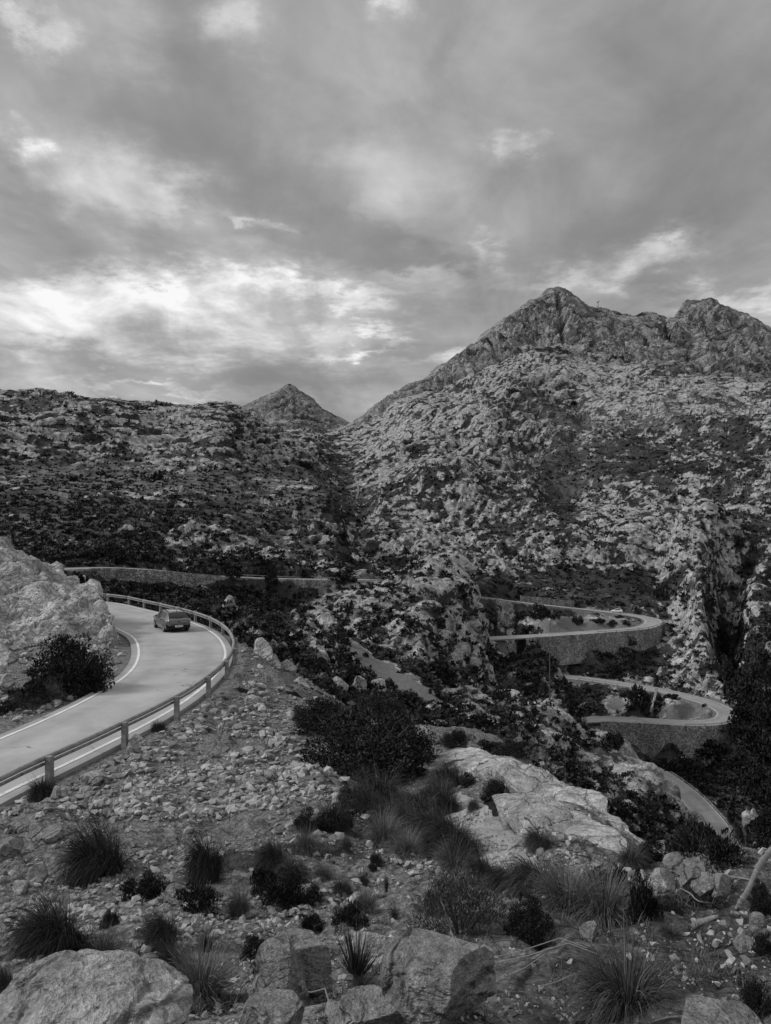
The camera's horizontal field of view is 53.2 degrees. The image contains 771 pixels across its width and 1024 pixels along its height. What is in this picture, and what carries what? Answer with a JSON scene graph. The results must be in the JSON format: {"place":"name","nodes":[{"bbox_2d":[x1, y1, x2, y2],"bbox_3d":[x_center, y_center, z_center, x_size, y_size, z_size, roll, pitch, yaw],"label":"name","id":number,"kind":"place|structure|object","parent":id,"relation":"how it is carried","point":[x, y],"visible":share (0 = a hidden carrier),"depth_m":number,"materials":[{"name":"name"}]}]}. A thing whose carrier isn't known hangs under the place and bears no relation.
{"place":"outdoors","nodes":[
{"label":"outdoors","id":0,"kind":"place"},
{"bbox_2d":[0,602,232,806],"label":"road","id":1,"kind":"structure","parent":0,"point":[161,666],"depth_m":33.48,"materials":[{"name":"grey asphalt"}]},
{"bbox_2d":[153,608,190,631],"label":"car","id":2,"kind":"object","parent":1,"relation":"on","point":[165,620],"visible":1,"depth_m":55.05,"materials":[{"name":"grey paint"}]},
{"bbox_2d":[242,384,349,433],"bbox_3d":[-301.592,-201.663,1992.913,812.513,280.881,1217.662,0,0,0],"label":"mountain","id":3,"kind":"structure","parent":0,"point":[288,406],"depth_m":1812.06,"materials":[{"name":"stone"}]},
{"bbox_2d":[0,351,770,634],"bbox_3d":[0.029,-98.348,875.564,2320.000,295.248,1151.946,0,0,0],"label":"hills","id":4,"kind":"structure","parent":0,"point":[543,380],"depth_m":478.46,"materials":[{"name":"stone"}]},
{"bbox_2d":[0,352,770,854],"bbox_3d":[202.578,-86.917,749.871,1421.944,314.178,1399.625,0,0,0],"label":"scrub","id":5,"kind":"object","parent":4,"relation":"on","point":[418,712],"visible":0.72,"depth_m":194.60,"materials":[{"name":"plant"}]},
{"bbox_2d":[0,626,770,1023],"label":"ground","id":6,"kind":"structure","parent":0,"point":[254,820],"depth_m":10.11,"materials":[{"name":"stone"}]},
{"bbox_2d":[0,835,23,861],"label":"boulder","id":7,"kind":"object","parent":6,"relation":"on","point":[11,846],"visible":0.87,"depth_m":11.90,"materials":[{"name":"grey stone"}]},
{"bbox_2d":[8,677,46,703],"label":"shrub","id":8,"kind":"object","parent":6,"relation":"on","point":[32,685],"visible":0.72,"depth_m":32.44,"materials":[{"name":"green plant"}]},
{"bbox_2d":[21,766,60,802],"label":"grass tuft","id":9,"kind":"object","parent":6,"relation":"on","point":[41,791],"visible":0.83,"depth_m":19.45,"materials":[{"name":"plant"}]},
{"bbox_2d":[0,868,97,963],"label":"grass tuft","id":10,"kind":"object","parent":6,"relation":"on","point":[44,932],"visible":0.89,"depth_m":5.79,"materials":[{"name":"plant"}]},
{"bbox_2d":[0,536,119,650],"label":"rock outcrop","id":11,"kind":"object","parent":6,"relation":"on","point":[40,601],"visible":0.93,"depth_m":51.80,"materials":[{"name":"stone"}]},
{"bbox_2d":[27,633,115,698],"bbox_3d":[-14.473,7.211,35.542,3.658,3.569,3.576,0,0,37],"label":"shrub","id":12,"kind":"object","parent":6,"relation":"on","point":[80,673],"visible":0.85,"depth_m":34.96,"materials":[{"name":"black plant"}]},
{"bbox_2d":[40,783,146,890],"bbox_3d":[-4.257,4.901,11.226,1.555,2.198,1.480,0,0,21],"label":"grass tuft","id":13,"kind":"object","parent":6,"relation":"on","point":[91,860],"visible":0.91,"depth_m":11.04,"materials":[{"name":"plant"}]},
{"bbox_2d":[0,948,192,1023],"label":"boulder","id":14,"kind":"object","parent":6,"relation":"on","point":[86,986],"visible":1,"depth_m":2.07,"materials":[{"name":"stone"}]},
{"bbox_2d":[71,917,141,950],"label":"grass tuft","id":15,"kind":"object","parent":6,"relation":"on","point":[101,942],"visible":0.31,"depth_m":5.98,"materials":[{"name":"plant"}]},
{"bbox_2d":[0,593,237,786],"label":"guardrail","id":16,"kind":"object","parent":6,"relation":"on","point":[49,759],"visible":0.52,"depth_m":28.29,"materials":[{"name":"grey metal"}]},
{"bbox_2d":[118,869,169,901],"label":"shrub","id":17,"kind":"object","parent":6,"relation":"on","point":[149,887],"visible":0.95,"depth_m":8.95,"materials":[{"name":"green plant"}]},
{"bbox_2d":[132,896,189,951],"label":"grass tuft","id":18,"kind":"object","parent":6,"relation":"on","point":[160,926],"visible":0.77,"depth_m":6.71,"materials":[{"name":"plant"}]},
{"bbox_2d":[146,922,189,971],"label":"grass tuft","id":19,"kind":"object","parent":6,"relation":"on","point":[166,957],"visible":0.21,"depth_m":5.64,"materials":[{"name":"plant"}]},
{"bbox_2d":[0,640,349,820],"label":"gravel","id":20,"kind":"structure","parent":6,"relation":"on","point":[211,773],"depth_m":22.55,"materials":[{"name":"grey gravel"}]},
{"bbox_2d":[173,880,222,917],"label":"shrub","id":21,"kind":"object","parent":6,"relation":"on","point":[204,894],"visible":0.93,"depth_m":8.53,"materials":[{"name":"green plant"}]},
{"bbox_2d":[175,813,231,886],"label":"grass tuft","id":22,"kind":"object","parent":6,"relation":"on","point":[202,865],"visible":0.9,"depth_m":10.70,"materials":[{"name":"plant"}]},
{"bbox_2d":[165,922,252,1012],"bbox_3d":[-0.982,2.461,4.135,0.573,0.475,0.560,0,0,-37],"label":"grass tuft","id":23,"kind":"object","parent":6,"relation":"on","point":[199,975],"visible":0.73,"depth_m":4.14,"materials":[{"name":"plant"}]},
{"bbox_2d":[219,874,256,919],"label":"grass tuft","id":24,"kind":"object","parent":6,"relation":"on","point":[239,905],"visible":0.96,"depth_m":8.79,"materials":[{"name":"plant"}]},
{"bbox_2d":[247,865,276,895],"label":"shrub","id":25,"kind":"object","parent":6,"relation":"on","point":[259,877],"visible":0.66,"depth_m":9.97,"materials":[{"name":"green plant"}]},
{"bbox_2d":[249,830,294,870],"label":"grass tuft","id":26,"kind":"object","parent":6,"relation":"on","point":[268,855],"visible":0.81,"depth_m":11.90,"materials":[{"name":"plant"}]},
{"bbox_2d":[240,989,304,1023],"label":"boulder","id":27,"kind":"object","parent":6,"relation":"on","point":[278,1006],"visible":1,"depth_m":2.52,"materials":[{"name":"grey stone"}]},
{"bbox_2d":[253,937,308,1006],"bbox_3d":[-0.549,2.436,3.976,0.291,0.414,0.258,0,0,17],"label":"boulder","id":28,"kind":"object","parent":6,"relation":"on","point":[278,966],"visible":0.68,"depth_m":3.94,"materials":[{"name":"grey stone"}]},
{"bbox_2d":[258,867,307,912],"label":"shrub","id":29,"kind":"object","parent":6,"relation":"on","point":[282,894],"visible":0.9,"depth_m":9.26,"materials":[{"name":"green plant"}]},
{"bbox_2d":[273,848,311,883],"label":"grass tuft","id":30,"kind":"object","parent":6,"relation":"on","point":[289,866],"visible":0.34,"depth_m":10.91,"materials":[{"name":"plant"}]},
{"bbox_2d":[274,928,320,945],"bbox_3d":[-0.652,3.242,5.738,0.362,0.281,0.350,0,0,0],"label":"boulder","id":31,"kind":"object","parent":6,"relation":"on","point":[294,935],"visible":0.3,"depth_m":5.70,"materials":[{"name":"grey stone"}]},
{"bbox_2d":[291,820,320,855],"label":"grass tuft","id":32,"kind":"object","parent":6,"relation":"on","point":[306,843],"visible":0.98,"depth_m":13.19,"materials":[{"name":"plant"}]},
{"bbox_2d":[294,939,331,998],"bbox_3d":[-0.402,2.486,4.112,0.240,0.368,0.159,0,0,0],"label":"boulder","id":33,"kind":"object","parent":6,"relation":"on","point":[314,958],"visible":0.64,"depth_m":4.07,"materials":[{"name":"grey stone"}]},
{"bbox_2d":[293,806,336,834],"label":"shrub","id":34,"kind":"object","parent":6,"relation":"on","point":[318,823],"visible":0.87,"depth_m":15.20,"materials":[{"name":"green plant"}]},
{"bbox_2d":[291,696,358,742],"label":"shrub","id":35,"kind":"object","parent":6,"relation":"on","point":[318,711],"visible":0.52,"depth_m":30.04,"materials":[{"name":"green plant"}]},
{"bbox_2d":[310,787,360,835],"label":"grass tuft","id":36,"kind":"object","parent":6,"relation":"on","point":[341,817],"visible":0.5,"depth_m":15.59,"materials":[{"name":"plant"}]},
{"bbox_2d":[330,898,369,930],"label":"shrub","id":37,"kind":"object","parent":6,"relation":"on","point":[353,916],"visible":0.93,"depth_m":7.51,"materials":[{"name":"black plant"}]},
{"bbox_2d":[330,922,384,978],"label":"grass tuft","id":38,"kind":"object","parent":6,"relation":"on","point":[357,961],"visible":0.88,"depth_m":4.39,"materials":[{"name":"plant"}]},
{"bbox_2d":[325,984,402,1023],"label":"boulder","id":39,"kind":"object","parent":6,"relation":"on","point":[368,1004],"visible":0.79,"depth_m":3.13,"materials":[{"name":"grey stone"}]},
{"bbox_2d":[350,882,381,916],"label":"grass tuft","id":40,"kind":"object","parent":6,"relation":"on","point":[368,905],"visible":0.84,"depth_m":8.76,"materials":[{"name":"plant"}]},
{"bbox_2d":[344,770,388,814],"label":"grass tuft","id":41,"kind":"object","parent":6,"relation":"on","point":[361,802],"visible":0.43,"depth_m":17.32,"materials":[{"name":"plant"}]},
{"bbox_2d":[299,705,435,783],"bbox_3d":[-0.445,7.613,24.669,4.718,2.304,4.912,0,0,-21],"label":"shrub","id":42,"kind":"object","parent":6,"relation":"on","point":[393,751],"visible":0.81,"depth_m":24.26,"materials":[{"name":"black plant"}]},
{"bbox_2d":[347,931,393,975],"bbox_3d":[-0.084,3.087,5.315,0.360,0.364,0.324,0,0,18],"label":"boulder","id":43,"kind":"object","parent":6,"relation":"on","point":[381,941],"visible":0.43,"depth_m":5.28,"materials":[{"name":"stone"}]},
{"bbox_2d":[347,757,409,804],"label":"grass tuft","id":44,"kind":"object","parent":6,"relation":"on","point":[378,785],"visible":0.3,"depth_m":18.72,"materials":[{"name":"plant"}]},
{"bbox_2d":[356,693,407,722],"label":"shrub","id":45,"kind":"object","parent":6,"relation":"on","point":[377,702],"visible":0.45,"depth_m":37.92,"materials":[{"name":"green plant"}]},
{"bbox_2d":[360,801,406,851],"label":"grass tuft","id":46,"kind":"object","parent":6,"relation":"on","point":[381,831],"visible":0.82,"depth_m":14.59,"materials":[{"name":"plant"}]},
{"bbox_2d":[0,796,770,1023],"bbox_3d":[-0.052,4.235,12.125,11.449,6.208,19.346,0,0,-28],"label":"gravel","id":47,"kind":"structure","parent":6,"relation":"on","point":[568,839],"depth_m":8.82,"materials":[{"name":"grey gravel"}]},
{"bbox_2d":[0,737,770,1023],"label":"weeds","id":48,"kind":"object","parent":6,"relation":"on","point":[691,971],"visible":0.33,"depth_m":5.66,"materials":[{"name":"black plant"}]},
{"bbox_2d":[361,785,415,829],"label":"grass tuft","id":49,"kind":"object","parent":6,"relation":"on","point":[380,807],"visible":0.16,"depth_m":16.67,"materials":[{"name":"plant"}]},
{"bbox_2d":[377,821,423,860],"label":"grass tuft","id":50,"kind":"object","parent":6,"relation":"on","point":[400,848],"visible":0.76,"depth_m":12.71,"materials":[{"name":"plant"}]},
{"bbox_2d":[388,720,440,766],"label":"shrub","id":51,"kind":"object","parent":6,"relation":"on","point":[426,743],"visible":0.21,"depth_m":25.84,"materials":[{"name":"black plant"}]},
{"bbox_2d":[389,773,443,816],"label":"grass tuft","id":52,"kind":"object","parent":6,"relation":"on","point":[415,797],"visible":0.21,"depth_m":17.04,"materials":[{"name":"plant"}]},
{"bbox_2d":[408,814,465,862],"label":"grass tuft","id":53,"kind":"object","parent":6,"relation":"on","point":[425,851],"visible":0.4,"depth_m":11.78,"materials":[{"name":"plant"}]},
{"bbox_2d":[380,927,496,1023],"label":"boulder","id":54,"kind":"object","parent":6,"relation":"on","point":[429,977],"visible":0.96,"depth_m":3.08,"materials":[{"name":"grey stone"}]},
{"bbox_2d":[413,769,464,816],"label":"grass tuft","id":55,"kind":"object","parent":6,"relation":"on","point":[440,795],"visible":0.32,"depth_m":17.39,"materials":[{"name":"plant"}]},
{"bbox_2d":[416,765,465,814],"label":"grass tuft","id":56,"kind":"object","parent":6,"relation":"on","point":[447,798],"visible":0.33,"depth_m":17.50,"materials":[{"name":"plant"}]},
{"bbox_2d":[423,752,466,788],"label":"grass tuft","id":57,"kind":"object","parent":6,"relation":"on","point":[450,774],"visible":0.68,"depth_m":21.24,"materials":[{"name":"plant"}]},
{"bbox_2d":[421,796,479,857],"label":"grass tuft","id":58,"kind":"object","parent":6,"relation":"on","point":[438,824],"visible":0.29,"depth_m":11.88,"materials":[{"name":"plant"}]},
{"bbox_2d":[424,831,476,875],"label":"grass tuft","id":59,"kind":"object","parent":6,"relation":"on","point":[446,860],"visible":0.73,"depth_m":11.10,"materials":[{"name":"plant"}]},
{"bbox_2d":[401,861,508,941],"bbox_3d":[0.572,2.982,5.817,0.837,0.581,0.817,0,0,-23],"label":"shrub","id":60,"kind":"object","parent":6,"relation":"on","point":[451,894],"visible":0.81,"depth_m":5.81,"materials":[{"name":"grey plant"}]},
{"bbox_2d":[438,727,475,748],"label":"shrub","id":61,"kind":"object","parent":6,"relation":"on","point":[453,739],"visible":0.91,"depth_m":30.75,"materials":[{"name":"black plant"}]},
{"bbox_2d":[437,813,487,863],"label":"grass tuft","id":62,"kind":"object","parent":6,"relation":"on","point":[467,841],"visible":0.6,"depth_m":11.35,"materials":[{"name":"plant"}]},
{"bbox_2d":[419,747,519,781],"bbox_3d":[2.514,7.902,23.837,2.386,2.198,6.830,0,0,-15],"label":"rock rib","id":63,"kind":"object","parent":6,"relation":"on","point":[473,757],"visible":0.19,"depth_m":23.74,"materials":[{"name":"stone"}]},
{"bbox_2d":[460,843,500,881],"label":"grass tuft","id":64,"kind":"object","parent":6,"relation":"on","point":[479,865],"visible":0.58,"depth_m":9.35,"materials":[{"name":"plant"}]},
{"bbox_2d":[484,852,517,894],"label":"grass tuft","id":65,"kind":"object","parent":6,"relation":"on","point":[493,877],"visible":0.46,"depth_m":8.52,"materials":[{"name":"plant"}]},
{"bbox_2d":[491,737,532,760],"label":"shrub","id":66,"kind":"object","parent":6,"relation":"on","point":[514,747],"visible":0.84,"depth_m":24.30,"materials":[{"name":"black plant"}]},
{"bbox_2d":[503,886,554,950],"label":"shrub","id":67,"kind":"object","parent":6,"relation":"on","point":[519,925],"visible":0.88,"depth_m":5.69,"materials":[{"name":"black plant"}]},
{"bbox_2d":[491,838,569,900],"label":"grass tuft","id":68,"kind":"object","parent":6,"relation":"on","point":[516,878],"visible":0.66,"depth_m":8.15,"materials":[{"name":"plant"}]},
{"bbox_2d":[492,793,628,854],"bbox_3d":[2.696,5.660,13.425,1.365,1.844,6.146,0,0,-4],"label":"rock rib","id":69,"kind":"object","parent":6,"relation":"on","point":[559,816],"visible":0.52,"depth_m":12.40,"materials":[{"name":"stone"}]},
{"bbox_2d":[479,775,511,800],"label":"shrub","id":70,"kind":"object","parent":69,"relation":"on","point":[495,786],"visible":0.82,"depth_m":16.46,"materials":[{"name":"black plant"}]},
{"bbox_2d":[472,759,659,852],"bbox_3d":[3.501,7.018,17.867,1.748,2.373,12.092,0,0,-6],"label":"rock rib","id":71,"kind":"object","parent":6,"relation":"on","point":[521,778],"visible":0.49,"depth_m":16.91,"materials":[{"name":"stone"}]},
{"bbox_2d":[521,842,618,928],"bbox_3d":[1.445,2.997,6.233,0.873,0.608,0.856,0,0,-10],"label":"grass tuft","id":72,"kind":"object","parent":6,"relation":"on","point":[551,896],"visible":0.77,"depth_m":6.21,"materials":[{"name":"plant"}]},
{"bbox_2d":[551,848,635,930],"bbox_3d":[1.678,2.983,6.069,0.809,0.699,0.835,0,0,31],"label":"grass tuft","id":73,"kind":"object","parent":6,"relation":"on","point":[609,907],"visible":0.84,"depth_m":6.01,"materials":[{"name":"plant"}]},
{"bbox_2d":[583,859,634,899],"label":"shrub","id":74,"kind":"object","parent":6,"relation":"on","point":[620,870],"visible":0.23,"depth_m":6.53,"materials":[{"name":"grey plant"}]},
{"bbox_2d":[547,915,693,1023],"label":"grass tuft","id":75,"kind":"object","parent":6,"relation":"on","point":[617,994],"visible":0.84,"depth_m":2.15,"materials":[{"name":"plant"}]},
{"bbox_2d":[612,837,655,871],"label":"grass tuft","id":76,"kind":"object","parent":6,"relation":"on","point":[627,859],"visible":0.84,"depth_m":9.12,"materials":[{"name":"plant"}]},
{"bbox_2d":[625,868,664,925],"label":"shrub","id":77,"kind":"object","parent":6,"relation":"on","point":[643,899],"visible":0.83,"depth_m":5.48,"materials":[{"name":"black plant"}]},
{"bbox_2d":[647,868,674,893],"bbox_3d":[2.583,3.437,7.149,0.250,0.257,0.220,0,0,-44],"label":"boulder","id":78,"kind":"object","parent":6,"relation":"on","point":[661,877],"visible":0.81,"depth_m":7.11,"materials":[{"name":"stone"}]},
{"bbox_2d":[653,915,687,943],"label":"grass tuft","id":79,"kind":"object","parent":6,"relation":"on","point":[668,930],"visible":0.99,"depth_m":5.15,"materials":[{"name":"plant"}]},
{"bbox_2d":[663,852,719,874],"bbox_3d":[3.353,3.852,8.363,0.618,0.214,0.471,0,0,0],"label":"boulder","id":80,"kind":"object","parent":6,"relation":"on","point":[675,862],"visible":0.57,"depth_m":8.34,"materials":[{"name":"grey stone"}]},
{"bbox_2d":[690,871,714,896],"bbox_3d":[2.877,3.379,6.959,0.154,0.220,0.202,0,0,-36],"label":"boulder","id":81,"kind":"object","parent":6,"relation":"on","point":[703,883],"visible":0.91,"depth_m":6.93,"materials":[{"name":"grey stone"}]},
{"bbox_2d":[664,817,751,873],"bbox_3d":[3.581,3.713,8.539,0.831,0.521,0.942,0,0,1],"label":"shrub","id":82,"kind":"object","parent":6,"relation":"on","point":[710,837],"visible":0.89,"depth_m":8.47,"materials":[{"name":"black plant"}]},
{"bbox_2d":[711,873,730,899],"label":"boulder","id":83,"kind":"object","parent":6,"relation":"on","point":[721,880],"visible":0.88,"depth_m":6.87,"materials":[{"name":"grey stone"}]},
{"bbox_2d":[681,995,762,1023],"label":"boulder","id":84,"kind":"object","parent":6,"relation":"on","point":[699,1009],"visible":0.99,"depth_m":1.75,"materials":[{"name":"grey stone"}]},
{"bbox_2d":[735,847,770,909],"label":"dead branch","id":85,"kind":"object","parent":6,"relation":"on","point":[760,864],"visible":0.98,"depth_m":6.90,"materials":[{"name":"grey wood"}]},
{"bbox_2d":[737,974,770,1018],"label":"shrub","id":86,"kind":"object","parent":6,"relation":"on","point":[753,995],"visible":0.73,"depth_m":1.77,"materials":[{"name":"black plant"}]},
{"bbox_2d":[749,879,770,915],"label":"shrub","id":87,"kind":"object","parent":6,"relation":"on","point":[760,905],"visible":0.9,"depth_m":5.17,"materials":[{"name":"black plant"}]},
{"bbox_2d":[0,487,770,852],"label":"valley","id":88,"kind":"structure","parent":0,"point":[624,759],"depth_m":205.64,"materials":[{"name":"stone"}]},
{"bbox_2d":[89,568,220,587],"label":"retaining wall","id":89,"kind":"structure","parent":88,"relation":"on","point":[158,576],"depth_m":157.38,"materials":[{"name":"stone"}]},
{"bbox_2d":[421,656,457,685],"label":"shrub","id":90,"kind":"object","parent":88,"relation":"on","point":[440,667],"visible":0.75,"depth_m":127.26,"materials":[{"name":"black plant"}]},
{"bbox_2d":[526,619,663,664],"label":"retaining wall","id":91,"kind":"structure","parent":88,"relation":"on","point":[569,649],"depth_m":259.47,"materials":[{"name":"stone"}]},
{"bbox_2d":[624,684,651,709],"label":"shrub","id":92,"kind":"object","parent":88,"relation":"on","point":[646,698],"visible":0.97,"depth_m":223.27,"materials":[{"name":"black plant"}]},
{"bbox_2d":[600,721,734,757],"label":"retaining wall","id":93,"kind":"structure","parent":88,"relation":"on","point":[650,740],"depth_m":211.41,"materials":[{"name":"stone"}]},
{"bbox_2d":[676,754,706,781],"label":"shrub","id":94,"kind":"object","parent":88,"relation":"on","point":[693,769],"visible":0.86,"depth_m":194.25,"materials":[{"name":"black plant"}]},
{"bbox_2d":[694,738,727,759],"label":"shrub","id":95,"kind":"object","parent":88,"relation":"on","point":[710,744],"visible":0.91,"depth_m":207.02,"materials":[{"name":"black plant"}]},
{"bbox_2d":[719,746,750,778],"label":"oak tree","id":96,"kind":"object","parent":88,"relation":"on","point":[732,762],"visible":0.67,"depth_m":184.76,"materials":[{"name":"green plant"}]},
{"bbox_2d":[719,696,763,742],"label":"oak tree","id":97,"kind":"object","parent":88,"relation":"on","point":[741,713],"visible":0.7,"depth_m":204.35,"materials":[{"name":"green plant"}]},
{"bbox_2d":[725,651,770,711],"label":"oak tree","id":98,"kind":"object","parent":88,"relation":"on","point":[746,689],"visible":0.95,"depth_m":209.37,"materials":[{"name":"black plant"}]},
{"bbox_2d":[736,756,770,801],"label":"oak tree","id":99,"kind":"object","parent":88,"relation":"on","point":[757,778],"visible":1,"depth_m":170.15,"materials":[{"name":"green plant"}]},
{"bbox_2d":[739,705,770,765],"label":"oak tree","id":100,"kind":"object","parent":88,"relation":"on","point":[755,745],"visible":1,"depth_m":190.38,"materials":[{"name":"black plant"}]},
{"bbox_2d":[0,0,770,422],"label":"sky","id":101,"kind":"structure","parent":0,"point":[239,202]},
{"bbox_2d":[444,791,538,874],"bbox_3d":[1.711,5.712,14.156,1.152,3.306,10.920,0,0,0],"label":"rock","id":102,"kind":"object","parent":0,"point":[495,826],"depth_m":13.70,"materials":[{"name":"grey stone"}]},
{"bbox_2d":[520,815,554,854],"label":"grass tuft","id":103,"kind":"object","parent":102,"relation":"on","point":[533,841],"visible":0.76,"depth_m":10.46,"materials":[{"name":"plant"}]},
{"bbox_2d":[336,286,770,430],"bbox_3d":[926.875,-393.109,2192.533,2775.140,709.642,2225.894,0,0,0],"label":"mountain","id":104,"kind":"structure","parent":0,"point":[711,337],"depth_m":1801.17,"materials":[{"name":"stone"}]},
{"bbox_2d":[484,597,660,640],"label":"road","id":105,"kind":"structure","parent":0,"point":[649,622],"depth_m":269.75,"materials":[{"name":"grey asphalt"}]},
{"bbox_2d":[564,674,732,725],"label":"road","id":106,"kind":"structure","parent":0,"point":[721,711],"depth_m":221.70,"materials":[{"name":"grey asphalt"}]},
{"bbox_2d":[658,767,740,846],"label":"road","id":107,"kind":"structure","parent":0,"point":[692,799],"depth_m":175.15,"materials":[{"name":"grey asphalt"}]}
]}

